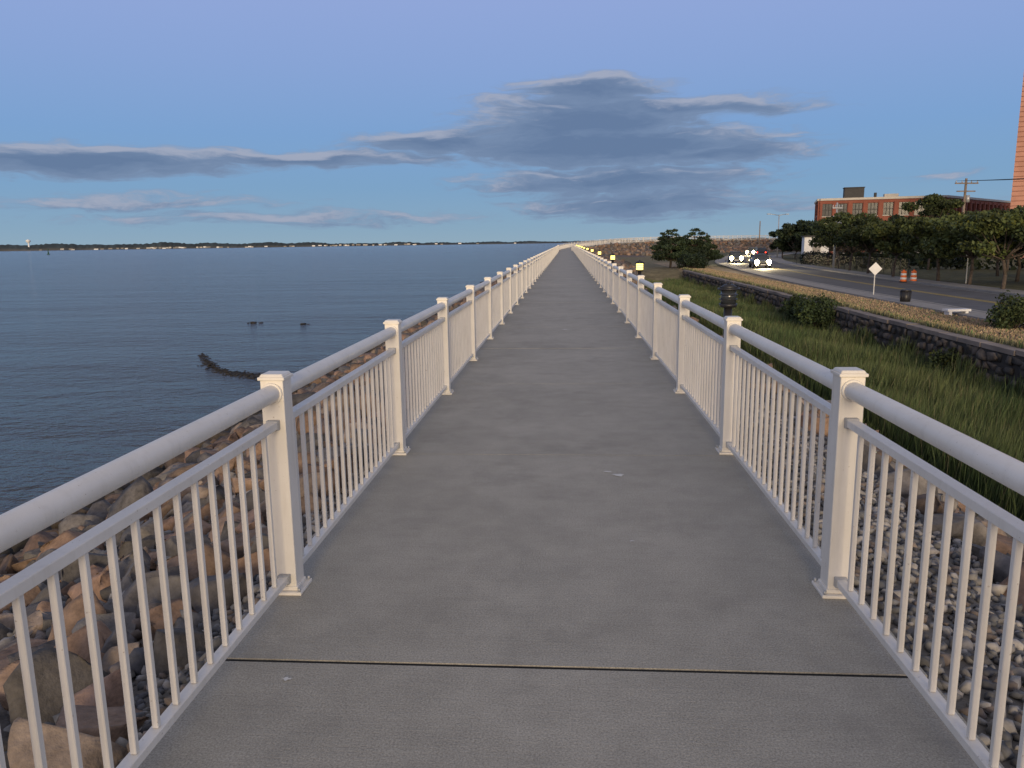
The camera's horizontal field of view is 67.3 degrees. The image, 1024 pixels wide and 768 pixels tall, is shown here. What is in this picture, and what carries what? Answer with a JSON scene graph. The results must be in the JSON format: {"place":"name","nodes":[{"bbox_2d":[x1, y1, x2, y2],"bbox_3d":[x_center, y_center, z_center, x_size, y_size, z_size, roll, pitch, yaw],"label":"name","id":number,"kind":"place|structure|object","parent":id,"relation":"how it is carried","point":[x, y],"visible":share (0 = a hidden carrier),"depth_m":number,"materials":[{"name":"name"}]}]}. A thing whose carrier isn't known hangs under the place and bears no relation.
{"place":"outdoors","nodes":[
{"label":"outdoors","id":0,"kind":"place"},
{"bbox_2d":[0,238,768,250],"bbox_3d":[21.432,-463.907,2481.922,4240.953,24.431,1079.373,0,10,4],"label":"distant shore","id":1,"kind":"structure","parent":0,"point":[44,247],"depth_m":2740.86,"materials":[{"name":"green plant"}]},
{"bbox_2d":[39,239,734,249],"bbox_3d":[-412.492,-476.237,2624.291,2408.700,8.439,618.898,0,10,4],"label":"distant houses","id":2,"kind":"structure","parent":1,"relation":"on","point":[169,247],"depth_m":2708.47,"materials":[{"name":"white paint"}]},
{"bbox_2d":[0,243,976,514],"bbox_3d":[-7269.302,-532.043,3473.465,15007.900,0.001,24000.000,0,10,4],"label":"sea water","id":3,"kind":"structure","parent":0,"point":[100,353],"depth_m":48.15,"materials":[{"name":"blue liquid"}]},
{"bbox_2d":[197,354,260,379],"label":"rocky spit","id":4,"kind":"structure","parent":3,"relation":"in","point":[230,373],"depth_m":29.92,"materials":[{"name":"stone"}]},
{"bbox_2d":[0,0,1023,244],"label":"sky","id":5,"kind":"structure","parent":0,"point":[122,121],"materials":[{"name":"blue"}]},
{"bbox_2d":[118,240,1023,767],"bbox_3d":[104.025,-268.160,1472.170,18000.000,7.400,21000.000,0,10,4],"label":"ground","id":6,"kind":"structure","parent":0,"point":[656,270],"depth_m":43.89,"materials":[{"name":"soil"}]},
{"bbox_2d":[0,391,426,761],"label":"gravel","id":7,"kind":"structure","parent":6,"relation":"on","point":[137,664],"depth_m":3.90,"materials":[{"name":"grey gravel"}]},
{"bbox_2d":[0,239,733,767],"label":"riprap rocks","id":8,"kind":"object","parent":6,"relation":"on","point":[16,559],"visible":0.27,"depth_m":5.15,"materials":[{"name":"stone"}]},
{"bbox_2d":[138,239,1003,767],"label":"concrete walkway","id":9,"kind":"structure","parent":6,"relation":"on","point":[502,569],"depth_m":3.41,"materials":[{"name":"grey concrete"}]},
{"bbox_2d":[0,235,765,767],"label":"metal railing","id":10,"kind":"object","parent":9,"relation":"on","point":[448,343],"visible":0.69,"depth_m":3.15,"materials":[{"name":"metal"}]},
{"bbox_2d":[571,235,1023,767],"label":"metal railing","id":11,"kind":"object","parent":9,"relation":"on","point":[680,343],"visible":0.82,"depth_m":3.42,"materials":[{"name":"metal"}]},
{"bbox_2d":[610,253,614,262],"bbox_3d":[3.862,-4.242,29.525,0.233,1.520,0.233,0,10,4],"label":"path light","id":12,"kind":"object","parent":6,"relation":"on","point":[612,255],"visible":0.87,"depth_m":29.35,"materials":[{"name":"yellow glass"}]},
{"bbox_2d":[635,260,643,274],"bbox_3d":[3.099,-2.248,18.734,0.233,1.520,0.233,0,10,4],"label":"path light","id":13,"kind":"object","parent":6,"relation":"on","point":[639,266],"visible":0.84,"depth_m":18.56,"materials":[{"name":"yellow glass"}]},
{"bbox_2d":[649,229,696,267],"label":"pine tree","id":14,"kind":"object","parent":6,"relation":"on","point":[665,246],"visible":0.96,"depth_m":84.69,"materials":[{"name":"green plant"}]},
{"bbox_2d":[674,252,708,268],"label":"shrub","id":15,"kind":"object","parent":6,"relation":"on","point":[689,260],"visible":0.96,"depth_m":81.29,"materials":[{"name":"green plant"}]},
{"bbox_2d":[672,228,720,259],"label":"pine tree","id":16,"kind":"object","parent":6,"relation":"on","point":[700,244],"visible":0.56,"depth_m":86.54,"materials":[{"name":"green plant"}]},
{"bbox_2d":[702,234,723,260],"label":"pine tree","id":17,"kind":"object","parent":6,"relation":"on","point":[713,246],"visible":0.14,"depth_m":89.69,"materials":[{"name":"green plant"}]},
{"bbox_2d":[718,282,739,337],"bbox_3d":[2.378,-0.362,8.532,0.233,1.520,0.233,0,10,4],"label":"path light","id":18,"kind":"object","parent":6,"relation":"on","point":[728,298],"visible":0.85,"depth_m":8.36,"materials":[{"name":"black metal"}]},
{"bbox_2d":[758,221,760,247],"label":"utility pole","id":19,"kind":"object","parent":6,"relation":"on","point":[759,235],"visible":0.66,"depth_m":137.65,"materials":[{"name":"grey wood"}]},
{"bbox_2d":[767,214,788,256],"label":"street light","id":20,"kind":"object","parent":6,"relation":"on","point":[778,228],"visible":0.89,"depth_m":122.69,"materials":[{"name":"metal"}]},
{"bbox_2d":[768,229,797,257],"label":"broadleaf tree","id":21,"kind":"object","parent":6,"relation":"on","point":[780,245],"visible":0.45,"depth_m":122.41,"materials":[{"name":"green plant"}]},
{"bbox_2d":[775,220,812,257],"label":"broadleaf tree","id":22,"kind":"object","parent":6,"relation":"on","point":[787,232],"visible":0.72,"depth_m":118.61,"materials":[{"name":"green plant"}]},
{"bbox_2d":[780,294,809,319],"bbox_3d":[14.033,-3.796,37.599,1.527,1.388,2.638,0,10,4],"label":"shrub","id":23,"kind":"object","parent":6,"relation":"on","point":[787,307],"visible":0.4,"depth_m":37.56,"materials":[{"name":"green plant"}]},
{"bbox_2d":[582,239,1023,611],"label":"riprap rocks","id":24,"kind":"object","parent":6,"relation":"on","point":[1004,542],"visible":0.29,"depth_m":6.70,"materials":[{"name":"stone"}]},
{"bbox_2d":[795,220,821,240],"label":"broadleaf tree","id":25,"kind":"object","parent":6,"relation":"on","point":[810,227],"visible":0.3,"depth_m":113.77,"materials":[{"name":"green plant"}]},
{"bbox_2d":[792,293,842,327],"bbox_3d":[13.702,-3.273,34.569,2.271,1.671,3.094,-4,11,-18],"label":"shrub","id":26,"kind":"object","parent":6,"relation":"on","point":[812,312],"visible":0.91,"depth_m":34.06,"materials":[{"name":"green plant"}]},
{"bbox_2d":[808,231,843,265],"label":"deciduous tree","id":27,"kind":"object","parent":6,"relation":"on","point":[814,240],"visible":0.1,"depth_m":84.58,"materials":[{"name":"green plant"}]},
{"bbox_2d":[814,218,848,267],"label":"deciduous tree","id":28,"kind":"object","parent":6,"relation":"on","point":[818,232],"visible":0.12,"depth_m":77.82,"materials":[{"name":"green plant"}]},
{"bbox_2d":[644,275,1023,520],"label":"marsh grass","id":29,"kind":"structure","parent":6,"relation":"on","point":[960,396],"depth_m":21.74,"materials":[{"name":"green plant"}]},
{"bbox_2d":[832,203,842,267],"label":"utility pole","id":30,"kind":"object","parent":6,"relation":"on","point":[836,207],"visible":0.63,"depth_m":75.16,"materials":[{"name":"wood"}]},
{"bbox_2d":[816,211,882,269],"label":"deciduous tree","id":31,"kind":"object","parent":6,"relation":"on","point":[833,226],"visible":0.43,"depth_m":69.32,"materials":[{"name":"green plant"}]},
{"bbox_2d":[792,253,909,274],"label":"chain link fence","id":32,"kind":"object","parent":6,"relation":"on","point":[813,258],"visible":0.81,"depth_m":73.58,"materials":[{"name":"black metal"}]},
{"bbox_2d":[683,271,1023,387],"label":"stone wall","id":33,"kind":"structure","parent":6,"relation":"on","point":[1003,364],"depth_m":24.93,"materials":[{"name":"grey stone"}]},
{"bbox_2d":[682,271,1023,388],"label":"facing stones","id":34,"kind":"object","parent":33,"relation":"attached to","point":[980,353],"visible":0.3,"depth_m":25.93,"materials":[{"name":"grey stone"}]},
{"bbox_2d":[683,270,1023,356],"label":"coping","id":35,"kind":"object","parent":33,"relation":"on","point":[993,346],"visible":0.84,"depth_m":25.82,"materials":[{"name":"concrete"}]},
{"bbox_2d":[835,216,892,272],"bbox_3d":[29.467,-11.360,63.539,4.913,4.922,5.311,6,12,33],"label":"deciduous tree","id":36,"kind":"object","parent":6,"relation":"on","point":[854,232],"visible":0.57,"depth_m":63.07,"materials":[{"name":"green plant"}]},
{"bbox_2d":[710,374,1023,766],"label":"gravel","id":37,"kind":"structure","parent":6,"relation":"on","point":[1011,729],"depth_m":4.07,"materials":[{"name":"grey gravel"}]},
{"bbox_2d":[869,263,881,294],"bbox_3d":[18.872,-5.453,40.053,0.680,1.760,0.070,0,10,4],"label":"warning sign","id":38,"kind":"object","parent":6,"relation":"on","point":[875,268],"visible":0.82,"depth_m":39.93,"materials":[{"name":"white metal"}]},
{"bbox_2d":[799,250,970,265],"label":"hedge","id":39,"kind":"object","parent":6,"relation":"on","point":[841,255],"visible":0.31,"depth_m":86.10,"materials":[{"name":"green plant"}]},
{"bbox_2d":[861,215,924,276],"bbox_3d":[28.691,-10.196,57.750,4.780,4.748,4.950,3,11,21],"label":"deciduous tree","id":40,"kind":"object","parent":6,"relation":"on","point":[887,236],"visible":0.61,"depth_m":56.88,"materials":[{"name":"green plant"}]},
{"bbox_2d":[888,213,914,225],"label":"broadleaf tree","id":41,"kind":"object","parent":6,"relation":"on","point":[892,218],"visible":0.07,"depth_m":104.75,"materials":[{"name":"green plant"}]},
{"bbox_2d":[900,289,911,301],"bbox_3d":[18.149,-4.034,35.486,0.490,0.660,0.490,0,10,4],"label":"trash can","id":42,"kind":"object","parent":6,"relation":"on","point":[905,295],"visible":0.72,"depth_m":35.32,"materials":[{"name":"black metal"}]},
{"bbox_2d":[814,198,1010,253],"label":"walls","id":43,"kind":"structure","parent":6,"relation":"on","point":[986,205],"depth_m":131.14,"materials":[{"name":"red brick"}]},
{"bbox_2d":[822,202,981,252],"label":"windows","id":44,"kind":"structure","parent":43,"relation":"in","point":[870,206],"depth_m":130.09,"materials":[{"name":"grey glass"}]},
{"bbox_2d":[822,187,981,215],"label":"building windows","id":45,"kind":"structure","parent":43,"relation":"on","point":[853,192],"depth_m":130.95,"materials":[{"name":"grey glass"}]},
{"bbox_2d":[814,193,1010,253],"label":"cornice","id":46,"kind":"structure","parent":43,"relation":"attached to","point":[891,196],"depth_m":130.38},
{"bbox_2d":[899,214,965,280],"bbox_3d":[29.092,-9.200,52.491,5.292,4.686,5.014,8,14,39],"label":"deciduous tree","id":47,"kind":"object","parent":6,"relation":"on","point":[916,225],"visible":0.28,"depth_m":52.10,"materials":[{"name":"green plant"}]},
{"bbox_2d":[901,193,964,269],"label":"deciduous tree","id":48,"kind":"object","parent":6,"relation":"on","point":[934,204],"visible":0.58,"depth_m":69.47,"materials":[{"name":"green plant"}]},
{"bbox_2d":[852,250,1023,269],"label":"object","id":49,"kind":"object","parent":6,"relation":"on","point":[933,264],"visible":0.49,"depth_m":72.90,"materials":[{"name":"green plant"}]},
{"bbox_2d":[926,347,959,377],"bbox_3d":[13.154,-0.637,23.228,0.978,1.195,1.393,-4,11,-16],"label":"shrub","id":50,"kind":"object","parent":6,"relation":"on","point":[945,358],"visible":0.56,"depth_m":23.07,"materials":[{"name":"green plant"}]},
{"bbox_2d":[942,308,970,315],"bbox_3d":[17.251,-2.775,29.869,0.950,0.280,0.360,-2,10,-4],"label":"concrete bench","id":51,"kind":"object","parent":6,"relation":"on","point":[950,311],"visible":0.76,"depth_m":29.70,"materials":[{"name":"white paint"}]},
{"bbox_2d":[955,178,978,212],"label":"utility pole","id":52,"kind":"object","parent":6,"relation":"on","point":[966,198],"visible":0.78,"depth_m":79.56,"materials":[{"name":"brown wood"}]},
{"bbox_2d":[963,178,1023,180],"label":"overhead wires","id":53,"kind":"object","parent":52,"relation":"attached to","point":[994,179],"visible":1,"depth_m":75.52,"materials":[{"name":"black metal"}]},
{"bbox_2d":[965,255,968,282],"bbox_3d":[29.600,-7.659,50.002,0.320,2.225,0.068,0,10,4],"label":"street sign","id":54,"kind":"object","parent":6,"relation":"on","point":[966,269],"visible":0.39,"depth_m":50.05,"materials":[{"name":"grey metal"}]},
{"bbox_2d":[920,212,1014,284],"bbox_3d":[28.666,-8.319,47.673,5.718,4.713,5.651,0,10,4],"label":"deciduous tree","id":55,"kind":"object","parent":6,"relation":"on","point":[946,246],"visible":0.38,"depth_m":48.05,"materials":[{"name":"green plant"}]},
{"bbox_2d":[950,205,1023,288],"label":"deciduous tree","id":56,"kind":"object","parent":6,"relation":"on","point":[1007,228],"visible":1,"depth_m":42.07,"materials":[{"name":"green plant"}]},
{"bbox_2d":[961,208,1016,275],"bbox_3d":[37.036,-10.803,58.757,6.675,5.359,6.512,0,10,4],"label":"deciduous tree","id":57,"kind":"object","parent":6,"relation":"on","point":[1000,211],"visible":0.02,"depth_m":59.12,"materials":[{"name":"green plant"}]},
{"bbox_2d":[985,290,1023,328],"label":"shrub","id":58,"kind":"object","parent":6,"relation":"on","point":[1005,310],"visible":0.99,"depth_m":24.95,"materials":[{"name":"green plant"}]},
{"bbox_2d":[997,205,1023,270],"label":"deciduous tree","id":59,"kind":"object","parent":6,"relation":"on","point":[1007,265],"depth_m":66.32,"materials":[{"name":"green plant"}]},
{"bbox_2d":[1000,207,1023,281],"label":"deciduous tree","id":60,"kind":"object","parent":6,"relation":"on","point":[1020,250],"visible":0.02,"depth_m":51.11,"materials":[{"name":"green plant"}]},
{"bbox_2d":[1010,75,1023,257],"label":"apartment tower","id":61,"kind":"structure","parent":6,"relation":"on","point":[1017,195],"depth_m":101.77,"materials":[{"name":"brick"}]},
{"bbox_2d":[801,236,828,259],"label":"white shed","id":62,"kind":"structure","parent":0,"point":[806,247],"depth_m":106.89,"materials":[{"name":"paint"}]},
{"bbox_2d":[813,246,819,251],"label":"door","id":63,"kind":"structure","parent":62,"relation":"in","point":[816,249],"depth_m":106.61,"materials":[{"name":"paint"}]},
{"bbox_2d":[673,267,1023,348],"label":"dry grass","id":64,"kind":"structure","parent":0,"point":[941,320],"depth_m":30.86,"materials":[{"name":"beige plant"}]},
{"bbox_2d":[715,252,1023,327],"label":"sidewalk","id":65,"kind":"structure","parent":0,"point":[936,307],"depth_m":41.09,"materials":[{"name":"concrete"}]},
{"bbox_2d":[725,252,1021,311],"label":"road","id":66,"kind":"structure","parent":0,"point":[974,303],"depth_m":47.83,"materials":[{"name":"grey asphalt"}]},
{"bbox_2d":[728,251,744,262],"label":"car","id":67,"kind":"object","parent":66,"relation":"on","point":[735,255],"visible":1,"depth_m":100.51,"materials":[{"name":"paint"}]},
{"bbox_2d":[746,247,757,254],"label":"car","id":68,"kind":"object","parent":66,"relation":"on","point":[750,250],"visible":0.7,"depth_m":146.59,"materials":[{"name":"grey paint"}]},
{"bbox_2d":[749,254,771,267],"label":"car","id":69,"kind":"object","parent":66,"relation":"on","point":[764,260],"visible":0.99,"depth_m":81.63,"materials":[{"name":"grey paint"}]},
{"bbox_2d":[756,248,768,254],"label":"car","id":70,"kind":"object","parent":66,"relation":"on","point":[761,250],"visible":0.74,"depth_m":135.81,"materials":[{"name":"paint"}]},
{"bbox_2d":[724,252,989,312],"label":"kerb","id":71,"kind":"structure","parent":66,"relation":"on","point":[856,289],"depth_m":43.28,"materials":[{"name":"concrete"}]},
{"bbox_2d":[726,256,1017,302],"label":"road markings","id":72,"kind":"object","parent":66,"relation":"on","point":[887,286],"visible":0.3,"depth_m":48.97,"materials":[{"name":"yellow paint"}]},
{"bbox_2d":[770,253,1023,296],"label":"kerb","id":73,"kind":"structure","parent":66,"relation":"on","point":[975,289],"depth_m":50.27,"materials":[{"name":"concrete"}]},
{"bbox_2d":[899,270,906,282],"bbox_3d":[26.486,-7.294,52.031,0.520,0.840,0.520,0,10,4],"label":"traffic drum","id":74,"kind":"object","parent":66,"relation":"on","point":[903,277],"visible":1,"depth_m":51.90,"materials":[{"name":"orange plastic"}]},
{"bbox_2d":[910,270,916,280],"bbox_3d":[27.191,-7.313,52.080,0.520,0.840,0.520,0,10,4],"label":"traffic drum","id":75,"kind":"object","parent":66,"relation":"on","point":[913,276],"visible":0.86,"depth_m":51.94,"materials":[{"name":"orange plastic"}]},
{"bbox_2d":[771,253,1023,293],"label":"sidewalk","id":76,"kind":"structure","parent":0,"point":[777,259],"depth_m":56.88,"materials":[{"name":"concrete"}]}
]}

